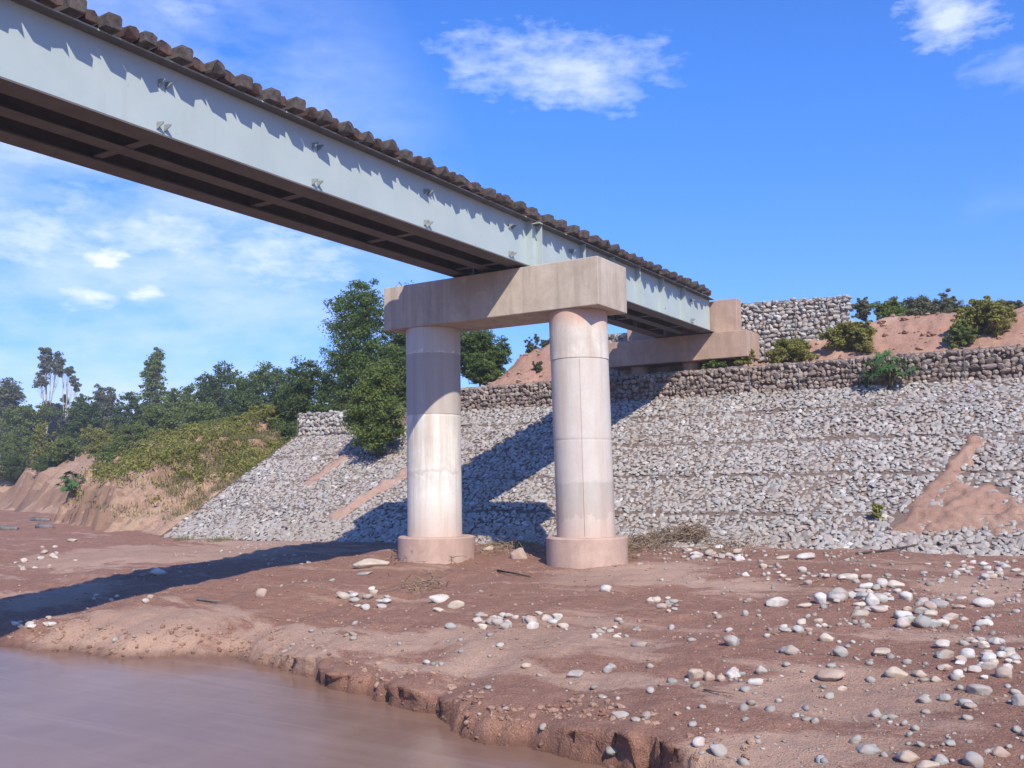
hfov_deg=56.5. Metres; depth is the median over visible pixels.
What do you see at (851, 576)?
river stone
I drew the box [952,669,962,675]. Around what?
river stone
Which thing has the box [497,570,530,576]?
driftwood stick
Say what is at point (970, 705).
river stone
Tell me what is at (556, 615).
river stone
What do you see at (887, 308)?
crest shrub
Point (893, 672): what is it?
river stone
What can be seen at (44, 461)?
bank bush
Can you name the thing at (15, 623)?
river stone
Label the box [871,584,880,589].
river stone
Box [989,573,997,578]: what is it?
river stone
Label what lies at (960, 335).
shrub
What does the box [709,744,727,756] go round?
river stone
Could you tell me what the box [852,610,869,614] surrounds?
river stone
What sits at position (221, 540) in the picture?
grass
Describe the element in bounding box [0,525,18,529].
driftwood log
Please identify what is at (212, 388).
bank tree
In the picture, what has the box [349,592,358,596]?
river stone
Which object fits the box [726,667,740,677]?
river stone
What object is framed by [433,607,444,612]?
river stone
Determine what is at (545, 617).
river stone
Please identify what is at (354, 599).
river stone
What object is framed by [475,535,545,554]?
brush pile
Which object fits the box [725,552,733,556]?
river stone
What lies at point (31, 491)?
eroded bank
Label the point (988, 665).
river stone
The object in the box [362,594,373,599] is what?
river stone
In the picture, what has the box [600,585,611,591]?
river stone
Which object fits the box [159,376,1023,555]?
embankment slope
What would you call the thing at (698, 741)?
river stone
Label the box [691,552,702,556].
river stone
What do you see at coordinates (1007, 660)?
river stone
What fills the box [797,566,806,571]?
river stone
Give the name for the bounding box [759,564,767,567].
river stone
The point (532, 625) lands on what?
river stone
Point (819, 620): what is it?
river stone
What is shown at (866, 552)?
driftwood stick
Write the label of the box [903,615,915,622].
river stone
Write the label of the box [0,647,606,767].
river water
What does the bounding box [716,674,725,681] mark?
river stone
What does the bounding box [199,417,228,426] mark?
bank bush
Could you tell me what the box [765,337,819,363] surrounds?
shrub
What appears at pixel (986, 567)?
river stone
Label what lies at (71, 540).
river stone
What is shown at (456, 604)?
river stone
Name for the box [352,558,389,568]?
river stone
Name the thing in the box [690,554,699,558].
river stone
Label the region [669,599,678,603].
river stone
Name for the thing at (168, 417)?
bank tree
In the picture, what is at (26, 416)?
bank tree
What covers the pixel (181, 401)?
bank tree
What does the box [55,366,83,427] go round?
eucalyptus tree
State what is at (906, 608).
river stone
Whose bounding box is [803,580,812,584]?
river stone
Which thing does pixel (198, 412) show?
bank tree
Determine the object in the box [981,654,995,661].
river stone
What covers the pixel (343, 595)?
river stone
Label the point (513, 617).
river stone
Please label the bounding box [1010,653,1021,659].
river stone
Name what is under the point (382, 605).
river stone
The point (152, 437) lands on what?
bank bush
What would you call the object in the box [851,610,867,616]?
river stone
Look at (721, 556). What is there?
river stone
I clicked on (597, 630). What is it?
river stone
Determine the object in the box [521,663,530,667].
river stone
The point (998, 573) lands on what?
river stone
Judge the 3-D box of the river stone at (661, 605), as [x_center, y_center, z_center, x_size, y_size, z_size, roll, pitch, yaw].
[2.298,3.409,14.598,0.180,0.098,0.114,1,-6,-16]
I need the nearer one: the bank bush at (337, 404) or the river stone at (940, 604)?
the river stone at (940, 604)
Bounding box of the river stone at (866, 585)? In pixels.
[858,582,872,588]
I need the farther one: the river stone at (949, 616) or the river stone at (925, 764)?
the river stone at (949, 616)
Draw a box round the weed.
[871,503,883,518]
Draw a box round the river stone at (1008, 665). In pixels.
[1002,663,1012,668]
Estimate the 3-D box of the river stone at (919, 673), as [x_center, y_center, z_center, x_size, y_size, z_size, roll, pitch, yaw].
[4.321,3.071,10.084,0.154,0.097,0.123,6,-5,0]
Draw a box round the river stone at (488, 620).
[486,617,495,624]
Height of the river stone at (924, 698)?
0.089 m
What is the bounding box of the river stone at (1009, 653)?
[1006,651,1015,656]
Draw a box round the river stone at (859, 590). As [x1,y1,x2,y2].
[853,588,866,592]
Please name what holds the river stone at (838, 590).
on the riverbed
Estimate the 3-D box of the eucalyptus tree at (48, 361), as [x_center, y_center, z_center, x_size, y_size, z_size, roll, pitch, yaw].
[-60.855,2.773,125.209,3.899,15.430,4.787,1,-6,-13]
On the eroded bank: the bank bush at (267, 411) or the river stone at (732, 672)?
the bank bush at (267, 411)
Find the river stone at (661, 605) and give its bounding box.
[656,603,667,608]
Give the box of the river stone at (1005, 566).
[1000,563,1010,568]
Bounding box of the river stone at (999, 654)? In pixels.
[996,651,1005,657]
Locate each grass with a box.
[72,415,290,519]
[167,530,542,546]
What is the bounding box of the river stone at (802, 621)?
[797,618,805,624]
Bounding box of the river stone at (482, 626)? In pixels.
[476,623,487,629]
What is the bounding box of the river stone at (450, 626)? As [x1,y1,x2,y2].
[444,622,456,629]
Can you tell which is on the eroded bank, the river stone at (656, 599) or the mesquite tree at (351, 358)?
the mesquite tree at (351, 358)
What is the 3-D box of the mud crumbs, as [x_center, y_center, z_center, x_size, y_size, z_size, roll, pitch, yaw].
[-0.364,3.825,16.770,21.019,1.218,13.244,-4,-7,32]
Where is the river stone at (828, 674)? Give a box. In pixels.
[816,668,845,680]
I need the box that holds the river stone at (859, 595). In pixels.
[856,592,867,598]
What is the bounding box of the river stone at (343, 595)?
[337,592,349,598]
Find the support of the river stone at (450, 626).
on the riverbed
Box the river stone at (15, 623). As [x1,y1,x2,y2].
[11,621,19,625]
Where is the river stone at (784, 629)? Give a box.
[778,627,790,631]
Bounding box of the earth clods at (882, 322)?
[486,312,1023,385]
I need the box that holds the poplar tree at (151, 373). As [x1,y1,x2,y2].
[128,347,169,434]
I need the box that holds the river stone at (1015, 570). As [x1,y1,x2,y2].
[1010,568,1019,571]
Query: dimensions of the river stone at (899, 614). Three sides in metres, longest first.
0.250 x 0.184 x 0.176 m
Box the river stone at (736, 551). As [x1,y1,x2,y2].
[732,548,740,553]
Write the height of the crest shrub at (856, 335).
1.110 m
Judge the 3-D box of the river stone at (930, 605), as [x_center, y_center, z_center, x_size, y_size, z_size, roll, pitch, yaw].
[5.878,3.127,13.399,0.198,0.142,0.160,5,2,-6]
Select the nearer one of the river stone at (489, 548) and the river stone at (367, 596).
the river stone at (367, 596)
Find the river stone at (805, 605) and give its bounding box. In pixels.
[796,603,811,607]
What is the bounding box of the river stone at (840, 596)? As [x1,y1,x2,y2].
[827,593,845,601]
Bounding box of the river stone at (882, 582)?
[875,578,887,587]
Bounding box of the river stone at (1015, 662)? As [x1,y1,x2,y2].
[1011,660,1020,663]
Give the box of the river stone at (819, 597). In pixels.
[813,592,825,603]
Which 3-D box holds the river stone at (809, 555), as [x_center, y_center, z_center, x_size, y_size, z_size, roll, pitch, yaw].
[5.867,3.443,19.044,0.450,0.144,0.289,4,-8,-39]
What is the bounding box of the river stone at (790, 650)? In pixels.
[780,645,799,654]
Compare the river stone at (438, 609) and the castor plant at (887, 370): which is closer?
the river stone at (438, 609)
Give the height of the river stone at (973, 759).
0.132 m
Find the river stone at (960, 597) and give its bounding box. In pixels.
[955,596,966,599]
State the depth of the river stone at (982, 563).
17.19 m
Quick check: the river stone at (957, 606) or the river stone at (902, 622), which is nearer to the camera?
the river stone at (902, 622)
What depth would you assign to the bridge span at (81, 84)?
14.60 m
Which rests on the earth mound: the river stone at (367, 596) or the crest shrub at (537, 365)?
the crest shrub at (537, 365)
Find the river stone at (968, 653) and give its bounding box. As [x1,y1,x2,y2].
[960,648,974,658]
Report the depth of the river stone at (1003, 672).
9.72 m
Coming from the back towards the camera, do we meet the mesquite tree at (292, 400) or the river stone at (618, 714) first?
the mesquite tree at (292, 400)
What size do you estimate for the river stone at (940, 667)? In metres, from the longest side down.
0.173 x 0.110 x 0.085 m
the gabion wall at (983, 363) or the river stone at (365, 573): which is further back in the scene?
the gabion wall at (983, 363)
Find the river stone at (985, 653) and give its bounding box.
[981,651,995,656]
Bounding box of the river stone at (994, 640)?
[988,637,1000,643]
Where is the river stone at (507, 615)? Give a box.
[504,613,512,617]
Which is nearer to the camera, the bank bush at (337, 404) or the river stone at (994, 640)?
the river stone at (994, 640)
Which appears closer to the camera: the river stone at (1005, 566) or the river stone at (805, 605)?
the river stone at (805, 605)
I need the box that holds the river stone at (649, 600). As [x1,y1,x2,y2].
[646,597,654,603]
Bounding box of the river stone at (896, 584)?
[886,580,904,587]
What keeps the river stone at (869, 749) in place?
on the riverbed
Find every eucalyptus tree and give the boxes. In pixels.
[32,347,65,432]
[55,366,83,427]
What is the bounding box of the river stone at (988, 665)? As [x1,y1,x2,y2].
[980,661,996,669]
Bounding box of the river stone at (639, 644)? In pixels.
[631,641,647,646]
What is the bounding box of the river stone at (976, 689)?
[966,684,992,694]
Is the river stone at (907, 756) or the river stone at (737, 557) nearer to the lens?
the river stone at (907, 756)
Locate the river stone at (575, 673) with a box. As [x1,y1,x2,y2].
[566,670,583,676]
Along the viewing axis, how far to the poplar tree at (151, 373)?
103.14 m
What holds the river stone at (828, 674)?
on the riverbed
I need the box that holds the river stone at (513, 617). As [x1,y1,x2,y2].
[511,615,518,619]
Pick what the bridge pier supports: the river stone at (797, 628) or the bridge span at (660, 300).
the bridge span at (660, 300)
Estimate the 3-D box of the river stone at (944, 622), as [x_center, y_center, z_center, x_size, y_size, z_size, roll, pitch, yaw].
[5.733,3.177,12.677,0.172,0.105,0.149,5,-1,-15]
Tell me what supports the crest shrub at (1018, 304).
on the earth mound
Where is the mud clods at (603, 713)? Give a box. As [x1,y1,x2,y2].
[7,616,844,767]
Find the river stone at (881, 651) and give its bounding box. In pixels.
[873,647,890,655]
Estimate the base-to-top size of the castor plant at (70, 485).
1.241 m
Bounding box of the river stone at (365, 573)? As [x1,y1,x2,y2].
[357,571,373,574]
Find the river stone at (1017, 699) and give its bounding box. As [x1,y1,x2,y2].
[1011,693,1023,705]
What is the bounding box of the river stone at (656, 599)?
[652,596,660,603]
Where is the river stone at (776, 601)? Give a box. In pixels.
[766,597,787,606]
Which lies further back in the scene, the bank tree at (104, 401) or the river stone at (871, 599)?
the bank tree at (104, 401)
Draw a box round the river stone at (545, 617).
[540,614,552,620]
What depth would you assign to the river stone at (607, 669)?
11.46 m
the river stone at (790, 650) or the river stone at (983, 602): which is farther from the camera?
the river stone at (983, 602)
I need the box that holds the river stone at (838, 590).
[827,587,848,598]
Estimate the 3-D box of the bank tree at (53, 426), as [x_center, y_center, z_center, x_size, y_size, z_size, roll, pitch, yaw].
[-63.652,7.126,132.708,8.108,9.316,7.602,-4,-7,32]
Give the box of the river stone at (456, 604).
[447,600,463,608]
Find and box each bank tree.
[0,404,58,453]
[46,403,82,451]
[55,395,105,444]
[67,406,96,446]
[86,383,119,441]
[105,391,144,444]
[136,405,192,432]
[155,383,197,430]
[176,399,226,428]
[194,360,241,416]
[221,388,266,420]
[229,360,298,403]
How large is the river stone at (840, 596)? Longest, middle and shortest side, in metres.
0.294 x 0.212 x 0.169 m
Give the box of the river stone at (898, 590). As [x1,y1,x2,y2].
[892,588,901,593]
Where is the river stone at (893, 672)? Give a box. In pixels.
[884,666,907,677]
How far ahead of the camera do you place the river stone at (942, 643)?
11.21 m
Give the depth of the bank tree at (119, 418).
95.49 m
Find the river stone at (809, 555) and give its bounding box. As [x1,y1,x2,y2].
[795,552,815,558]
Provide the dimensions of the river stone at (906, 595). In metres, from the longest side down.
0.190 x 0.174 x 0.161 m
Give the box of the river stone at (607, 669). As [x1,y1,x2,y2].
[603,665,612,672]
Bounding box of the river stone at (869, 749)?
[856,744,881,754]
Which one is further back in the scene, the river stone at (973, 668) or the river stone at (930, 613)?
the river stone at (930, 613)
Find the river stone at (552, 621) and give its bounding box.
[547,619,557,623]
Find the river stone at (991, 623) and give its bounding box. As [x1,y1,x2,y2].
[983,619,993,625]
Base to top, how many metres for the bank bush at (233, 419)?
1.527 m
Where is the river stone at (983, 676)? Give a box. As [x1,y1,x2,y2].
[980,675,987,678]
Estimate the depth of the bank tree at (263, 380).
73.12 m
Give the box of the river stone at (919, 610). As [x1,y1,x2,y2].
[913,607,928,613]
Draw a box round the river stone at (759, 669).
[755,665,767,673]
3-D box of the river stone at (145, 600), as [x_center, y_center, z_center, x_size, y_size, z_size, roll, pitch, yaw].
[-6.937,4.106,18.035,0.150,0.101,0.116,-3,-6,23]
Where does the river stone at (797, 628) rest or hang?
on the riverbed
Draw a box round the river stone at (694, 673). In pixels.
[687,668,703,678]
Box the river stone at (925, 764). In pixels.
[915,760,939,767]
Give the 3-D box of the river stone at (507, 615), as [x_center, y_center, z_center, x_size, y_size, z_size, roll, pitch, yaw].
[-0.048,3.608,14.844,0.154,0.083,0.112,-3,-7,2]
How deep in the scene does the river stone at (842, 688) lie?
9.94 m
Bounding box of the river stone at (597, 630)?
[594,628,604,633]
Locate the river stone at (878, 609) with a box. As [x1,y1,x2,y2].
[869,605,887,612]
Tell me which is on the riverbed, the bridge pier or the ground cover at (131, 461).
the bridge pier
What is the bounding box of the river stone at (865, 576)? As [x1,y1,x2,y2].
[860,574,871,578]
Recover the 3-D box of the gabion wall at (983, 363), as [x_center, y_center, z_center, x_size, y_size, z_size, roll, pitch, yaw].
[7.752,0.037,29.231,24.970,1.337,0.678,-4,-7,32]
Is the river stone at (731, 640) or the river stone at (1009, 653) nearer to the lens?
the river stone at (1009, 653)
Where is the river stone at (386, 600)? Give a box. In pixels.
[381,598,391,603]
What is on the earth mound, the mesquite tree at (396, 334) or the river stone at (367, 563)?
the mesquite tree at (396, 334)
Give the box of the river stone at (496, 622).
[491,618,503,625]
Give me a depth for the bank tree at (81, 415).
89.58 m
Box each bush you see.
[0,426,36,467]
[0,451,33,484]
[28,422,59,466]
[28,454,70,474]
[42,435,88,462]
[80,423,114,454]
[87,441,139,467]
[108,422,159,447]
[132,427,178,452]
[169,422,208,437]
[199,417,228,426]
[222,411,252,425]
[246,403,286,424]
[291,401,323,436]
[317,394,352,411]
[339,357,406,458]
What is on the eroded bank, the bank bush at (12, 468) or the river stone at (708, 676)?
the bank bush at (12, 468)
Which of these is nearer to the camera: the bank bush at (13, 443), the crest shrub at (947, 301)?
the crest shrub at (947, 301)
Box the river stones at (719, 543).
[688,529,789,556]
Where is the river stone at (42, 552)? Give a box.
[40,550,48,554]
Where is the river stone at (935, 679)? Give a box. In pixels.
[930,676,941,681]
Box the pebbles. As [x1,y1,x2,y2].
[18,543,1023,767]
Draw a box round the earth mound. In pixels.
[464,306,1023,388]
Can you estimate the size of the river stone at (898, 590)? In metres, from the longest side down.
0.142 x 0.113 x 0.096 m
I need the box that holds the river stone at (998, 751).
[989,746,1010,756]
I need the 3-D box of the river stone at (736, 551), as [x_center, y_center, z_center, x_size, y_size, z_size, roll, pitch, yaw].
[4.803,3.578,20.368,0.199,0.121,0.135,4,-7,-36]
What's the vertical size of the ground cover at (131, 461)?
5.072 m
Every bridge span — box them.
[0,0,542,277]
[473,214,714,337]
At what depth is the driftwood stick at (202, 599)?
18.16 m
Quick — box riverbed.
[0,510,1023,767]
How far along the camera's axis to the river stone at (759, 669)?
10.53 m
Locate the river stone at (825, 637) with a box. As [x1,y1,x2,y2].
[818,633,832,640]
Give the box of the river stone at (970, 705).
[963,702,976,708]
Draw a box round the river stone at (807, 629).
[804,627,812,631]
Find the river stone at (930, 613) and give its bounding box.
[923,610,937,616]
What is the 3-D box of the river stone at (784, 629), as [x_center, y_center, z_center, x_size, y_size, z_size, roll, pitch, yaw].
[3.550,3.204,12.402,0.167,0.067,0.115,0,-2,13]
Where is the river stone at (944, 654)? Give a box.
[935,649,954,658]
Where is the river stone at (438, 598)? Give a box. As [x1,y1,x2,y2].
[428,594,449,602]
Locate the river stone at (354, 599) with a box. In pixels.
[349,597,359,602]
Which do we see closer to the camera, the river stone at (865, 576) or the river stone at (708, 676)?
the river stone at (708, 676)
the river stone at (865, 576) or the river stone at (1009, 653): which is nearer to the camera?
the river stone at (1009, 653)
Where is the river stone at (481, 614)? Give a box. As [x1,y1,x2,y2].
[475,612,487,617]
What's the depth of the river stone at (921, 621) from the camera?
12.61 m
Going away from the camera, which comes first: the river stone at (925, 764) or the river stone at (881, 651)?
the river stone at (925, 764)
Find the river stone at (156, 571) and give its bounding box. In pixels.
[149,568,167,574]
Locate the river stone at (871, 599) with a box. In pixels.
[865,593,879,605]
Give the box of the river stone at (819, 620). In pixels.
[813,618,822,622]
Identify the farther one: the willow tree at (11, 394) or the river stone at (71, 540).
the willow tree at (11, 394)
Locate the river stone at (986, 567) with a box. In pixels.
[983,566,990,569]
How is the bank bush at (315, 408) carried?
on the eroded bank
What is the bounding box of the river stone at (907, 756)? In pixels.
[895,750,919,762]
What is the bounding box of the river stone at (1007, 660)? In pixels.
[1004,658,1011,663]
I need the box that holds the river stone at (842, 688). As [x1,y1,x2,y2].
[837,686,847,690]
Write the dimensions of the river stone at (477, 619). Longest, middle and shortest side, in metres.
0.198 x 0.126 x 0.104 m
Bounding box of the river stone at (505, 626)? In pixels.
[499,622,510,629]
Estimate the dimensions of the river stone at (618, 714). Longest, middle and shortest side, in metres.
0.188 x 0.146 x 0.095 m
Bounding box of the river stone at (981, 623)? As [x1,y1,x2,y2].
[975,619,988,626]
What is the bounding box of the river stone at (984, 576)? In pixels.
[979,573,990,579]
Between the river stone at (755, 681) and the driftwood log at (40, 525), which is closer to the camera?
the river stone at (755, 681)
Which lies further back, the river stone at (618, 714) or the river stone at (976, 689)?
the river stone at (618, 714)
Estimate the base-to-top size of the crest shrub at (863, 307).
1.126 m
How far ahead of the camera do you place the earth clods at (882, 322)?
29.68 m
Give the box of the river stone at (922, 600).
[917,597,928,604]
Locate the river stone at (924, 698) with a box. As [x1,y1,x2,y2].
[918,694,931,702]
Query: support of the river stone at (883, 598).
on the riverbed
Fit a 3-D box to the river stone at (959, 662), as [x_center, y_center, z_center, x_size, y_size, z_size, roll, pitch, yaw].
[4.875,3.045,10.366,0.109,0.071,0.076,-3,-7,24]
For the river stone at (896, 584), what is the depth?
15.34 m
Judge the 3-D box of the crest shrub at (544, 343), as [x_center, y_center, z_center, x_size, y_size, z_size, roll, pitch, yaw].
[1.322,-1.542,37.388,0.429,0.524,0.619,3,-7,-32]
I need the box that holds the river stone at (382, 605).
[376,604,386,607]
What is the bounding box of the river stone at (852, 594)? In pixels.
[848,591,856,598]
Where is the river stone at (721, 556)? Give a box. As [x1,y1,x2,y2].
[714,553,724,558]
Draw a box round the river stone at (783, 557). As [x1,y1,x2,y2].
[775,555,788,558]
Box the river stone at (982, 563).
[978,561,988,564]
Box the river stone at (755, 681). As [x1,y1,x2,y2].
[747,678,762,685]
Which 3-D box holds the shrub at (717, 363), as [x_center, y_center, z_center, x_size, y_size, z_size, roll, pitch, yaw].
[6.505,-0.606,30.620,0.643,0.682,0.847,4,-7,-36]
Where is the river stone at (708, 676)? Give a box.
[704,671,714,680]
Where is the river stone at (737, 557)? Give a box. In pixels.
[733,554,742,560]
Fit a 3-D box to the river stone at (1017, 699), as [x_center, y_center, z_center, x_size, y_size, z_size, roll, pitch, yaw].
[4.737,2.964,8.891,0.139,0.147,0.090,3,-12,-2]
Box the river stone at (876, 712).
[870,708,881,716]
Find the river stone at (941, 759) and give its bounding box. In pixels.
[932,754,948,764]
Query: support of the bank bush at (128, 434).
on the eroded bank
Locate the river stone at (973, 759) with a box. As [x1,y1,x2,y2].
[962,751,983,767]
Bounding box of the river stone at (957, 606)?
[953,604,965,608]
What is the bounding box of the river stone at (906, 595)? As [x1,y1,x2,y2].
[899,591,912,600]
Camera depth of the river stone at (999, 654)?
10.46 m
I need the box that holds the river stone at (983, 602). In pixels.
[971,597,994,607]
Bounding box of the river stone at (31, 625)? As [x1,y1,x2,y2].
[26,624,36,627]
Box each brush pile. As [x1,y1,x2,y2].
[382,544,489,565]
[388,569,450,591]
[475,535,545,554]
[618,515,715,558]
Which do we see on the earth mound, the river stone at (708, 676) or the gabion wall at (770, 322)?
the gabion wall at (770, 322)
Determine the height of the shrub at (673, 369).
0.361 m
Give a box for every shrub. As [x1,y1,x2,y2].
[523,334,539,354]
[532,361,542,372]
[538,338,549,347]
[667,366,678,371]
[701,358,726,368]
[733,348,755,365]
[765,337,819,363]
[818,320,876,352]
[848,297,873,321]
[870,296,907,320]
[889,288,965,315]
[929,298,967,313]
[942,321,977,348]
[950,295,1017,336]
[994,300,1023,308]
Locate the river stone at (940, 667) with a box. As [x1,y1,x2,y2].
[937,664,952,670]
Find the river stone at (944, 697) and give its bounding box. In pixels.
[939,693,950,701]
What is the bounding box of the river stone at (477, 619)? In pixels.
[472,616,482,621]
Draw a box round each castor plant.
[56,471,86,497]
[859,350,919,389]
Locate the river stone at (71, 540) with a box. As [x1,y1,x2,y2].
[67,539,77,541]
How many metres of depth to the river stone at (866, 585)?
15.44 m
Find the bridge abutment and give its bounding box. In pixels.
[608,298,759,374]
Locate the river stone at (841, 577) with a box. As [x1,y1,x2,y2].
[838,573,850,579]
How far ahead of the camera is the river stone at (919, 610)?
13.21 m
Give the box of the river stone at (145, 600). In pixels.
[142,598,149,602]
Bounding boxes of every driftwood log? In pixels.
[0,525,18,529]
[30,517,50,520]
[35,523,54,528]
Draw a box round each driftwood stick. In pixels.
[196,598,220,601]
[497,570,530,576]
[703,689,734,693]
[855,543,1008,554]
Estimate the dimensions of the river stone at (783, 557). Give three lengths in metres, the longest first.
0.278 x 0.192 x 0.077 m
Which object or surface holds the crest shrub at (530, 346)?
on the earth mound
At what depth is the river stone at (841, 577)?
16.08 m
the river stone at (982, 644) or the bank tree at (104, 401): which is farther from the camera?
the bank tree at (104, 401)
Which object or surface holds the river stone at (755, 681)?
on the riverbed
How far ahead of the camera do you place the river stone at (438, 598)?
16.62 m
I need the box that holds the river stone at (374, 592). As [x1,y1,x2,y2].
[369,589,377,594]
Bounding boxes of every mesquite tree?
[268,355,335,440]
[313,278,406,409]
[386,280,413,356]
[460,329,512,385]
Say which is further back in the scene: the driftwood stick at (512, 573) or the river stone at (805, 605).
the driftwood stick at (512, 573)
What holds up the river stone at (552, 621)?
on the riverbed
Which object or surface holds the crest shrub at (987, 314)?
on the earth mound
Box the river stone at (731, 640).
[722,635,739,645]
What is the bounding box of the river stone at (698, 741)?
[692,736,704,746]
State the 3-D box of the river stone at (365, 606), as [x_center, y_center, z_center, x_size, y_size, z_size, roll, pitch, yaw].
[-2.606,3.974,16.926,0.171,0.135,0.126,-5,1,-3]
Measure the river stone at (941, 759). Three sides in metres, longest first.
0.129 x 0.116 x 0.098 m
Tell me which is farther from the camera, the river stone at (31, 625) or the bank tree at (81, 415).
the bank tree at (81, 415)
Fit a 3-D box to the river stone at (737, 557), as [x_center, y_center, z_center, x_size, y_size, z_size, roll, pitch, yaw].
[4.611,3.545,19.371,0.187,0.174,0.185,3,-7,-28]
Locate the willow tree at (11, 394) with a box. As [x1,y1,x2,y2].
[0,377,26,434]
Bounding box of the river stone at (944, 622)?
[938,619,949,626]
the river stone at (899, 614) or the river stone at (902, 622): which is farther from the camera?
the river stone at (899, 614)
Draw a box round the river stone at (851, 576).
[844,574,857,579]
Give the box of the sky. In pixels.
[0,0,1023,441]
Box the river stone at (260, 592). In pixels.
[255,588,266,596]
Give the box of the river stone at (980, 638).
[975,637,985,640]
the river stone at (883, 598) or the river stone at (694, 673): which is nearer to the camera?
the river stone at (694, 673)
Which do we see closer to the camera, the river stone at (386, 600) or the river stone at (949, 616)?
the river stone at (949, 616)
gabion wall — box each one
[297,407,401,436]
[461,345,1023,410]
[608,333,628,376]
[741,294,854,362]
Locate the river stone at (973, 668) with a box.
[967,665,981,672]
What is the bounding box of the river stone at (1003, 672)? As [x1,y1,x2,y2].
[995,666,1011,677]
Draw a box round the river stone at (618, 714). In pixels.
[611,711,628,718]
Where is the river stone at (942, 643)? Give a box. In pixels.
[934,639,949,646]
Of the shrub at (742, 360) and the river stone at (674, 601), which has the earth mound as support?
the shrub at (742, 360)
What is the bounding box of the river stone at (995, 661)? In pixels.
[989,658,998,664]
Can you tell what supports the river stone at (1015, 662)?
on the riverbed
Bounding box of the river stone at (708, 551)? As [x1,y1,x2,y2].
[704,549,713,554]
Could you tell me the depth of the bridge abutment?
31.04 m
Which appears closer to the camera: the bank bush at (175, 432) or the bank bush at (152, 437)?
the bank bush at (175, 432)
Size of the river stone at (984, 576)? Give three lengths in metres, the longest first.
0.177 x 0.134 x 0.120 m
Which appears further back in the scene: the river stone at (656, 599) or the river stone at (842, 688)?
the river stone at (656, 599)
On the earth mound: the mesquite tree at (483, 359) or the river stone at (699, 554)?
the mesquite tree at (483, 359)
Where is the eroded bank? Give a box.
[0,419,281,534]
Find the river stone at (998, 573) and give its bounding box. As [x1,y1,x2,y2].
[994,571,1003,576]
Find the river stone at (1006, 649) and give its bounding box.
[1003,647,1014,651]
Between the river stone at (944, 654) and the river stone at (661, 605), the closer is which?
the river stone at (944, 654)
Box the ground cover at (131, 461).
[66,415,293,507]
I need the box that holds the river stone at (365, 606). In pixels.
[360,604,369,609]
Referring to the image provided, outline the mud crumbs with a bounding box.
[3,541,1023,766]
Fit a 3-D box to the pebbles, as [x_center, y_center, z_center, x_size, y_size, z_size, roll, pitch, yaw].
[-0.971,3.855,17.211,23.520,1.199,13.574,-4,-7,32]
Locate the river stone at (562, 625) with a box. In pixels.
[557,623,568,627]
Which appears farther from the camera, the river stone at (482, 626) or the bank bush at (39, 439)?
the bank bush at (39, 439)
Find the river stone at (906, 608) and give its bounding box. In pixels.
[903,606,911,610]
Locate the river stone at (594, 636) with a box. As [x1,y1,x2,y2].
[590,634,598,638]
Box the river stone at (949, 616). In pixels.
[942,613,958,619]
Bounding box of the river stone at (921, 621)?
[914,615,931,627]
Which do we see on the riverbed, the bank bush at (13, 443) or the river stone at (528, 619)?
the river stone at (528, 619)
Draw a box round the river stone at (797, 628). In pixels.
[792,625,803,632]
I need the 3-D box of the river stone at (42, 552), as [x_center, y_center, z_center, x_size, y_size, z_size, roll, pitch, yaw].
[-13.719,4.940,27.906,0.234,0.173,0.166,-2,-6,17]
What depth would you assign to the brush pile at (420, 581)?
18.17 m
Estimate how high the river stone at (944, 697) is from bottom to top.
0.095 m
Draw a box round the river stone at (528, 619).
[524,616,536,622]
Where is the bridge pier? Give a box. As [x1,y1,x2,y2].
[384,256,627,568]
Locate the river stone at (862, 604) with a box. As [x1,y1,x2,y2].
[852,601,865,606]
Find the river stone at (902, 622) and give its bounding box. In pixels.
[896,617,909,627]
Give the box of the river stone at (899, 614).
[893,610,912,617]
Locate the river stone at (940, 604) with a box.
[929,599,948,608]
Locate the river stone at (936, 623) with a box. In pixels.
[930,619,941,626]
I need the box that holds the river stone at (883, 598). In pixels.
[874,593,887,602]
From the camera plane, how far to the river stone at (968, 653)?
10.59 m
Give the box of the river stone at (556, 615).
[551,613,562,619]
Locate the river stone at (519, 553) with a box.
[509,548,526,558]
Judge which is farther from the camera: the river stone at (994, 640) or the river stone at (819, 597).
the river stone at (819, 597)
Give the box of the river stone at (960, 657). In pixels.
[954,655,966,661]
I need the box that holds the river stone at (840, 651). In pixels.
[832,646,848,656]
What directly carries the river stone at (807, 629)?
on the riverbed
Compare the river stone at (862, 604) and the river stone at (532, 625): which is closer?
the river stone at (862, 604)
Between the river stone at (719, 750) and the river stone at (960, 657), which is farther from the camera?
the river stone at (960, 657)
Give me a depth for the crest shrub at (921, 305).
31.66 m
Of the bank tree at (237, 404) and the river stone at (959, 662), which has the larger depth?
the bank tree at (237, 404)
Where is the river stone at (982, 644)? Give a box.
[977,641,989,647]
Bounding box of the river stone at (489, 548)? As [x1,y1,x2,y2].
[483,546,493,551]
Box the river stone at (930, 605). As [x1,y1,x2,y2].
[922,601,936,609]
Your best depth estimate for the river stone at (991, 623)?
12.42 m
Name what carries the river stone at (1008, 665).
on the riverbed
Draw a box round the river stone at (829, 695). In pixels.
[824,692,833,699]
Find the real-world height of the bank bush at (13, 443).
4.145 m
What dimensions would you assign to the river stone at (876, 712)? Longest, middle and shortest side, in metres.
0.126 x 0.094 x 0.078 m
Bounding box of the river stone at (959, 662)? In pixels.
[955,660,964,664]
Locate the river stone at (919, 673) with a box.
[912,670,926,677]
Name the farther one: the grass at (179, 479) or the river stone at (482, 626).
the grass at (179, 479)
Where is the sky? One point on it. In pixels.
(749, 151)
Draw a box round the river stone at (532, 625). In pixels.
[526,621,538,628]

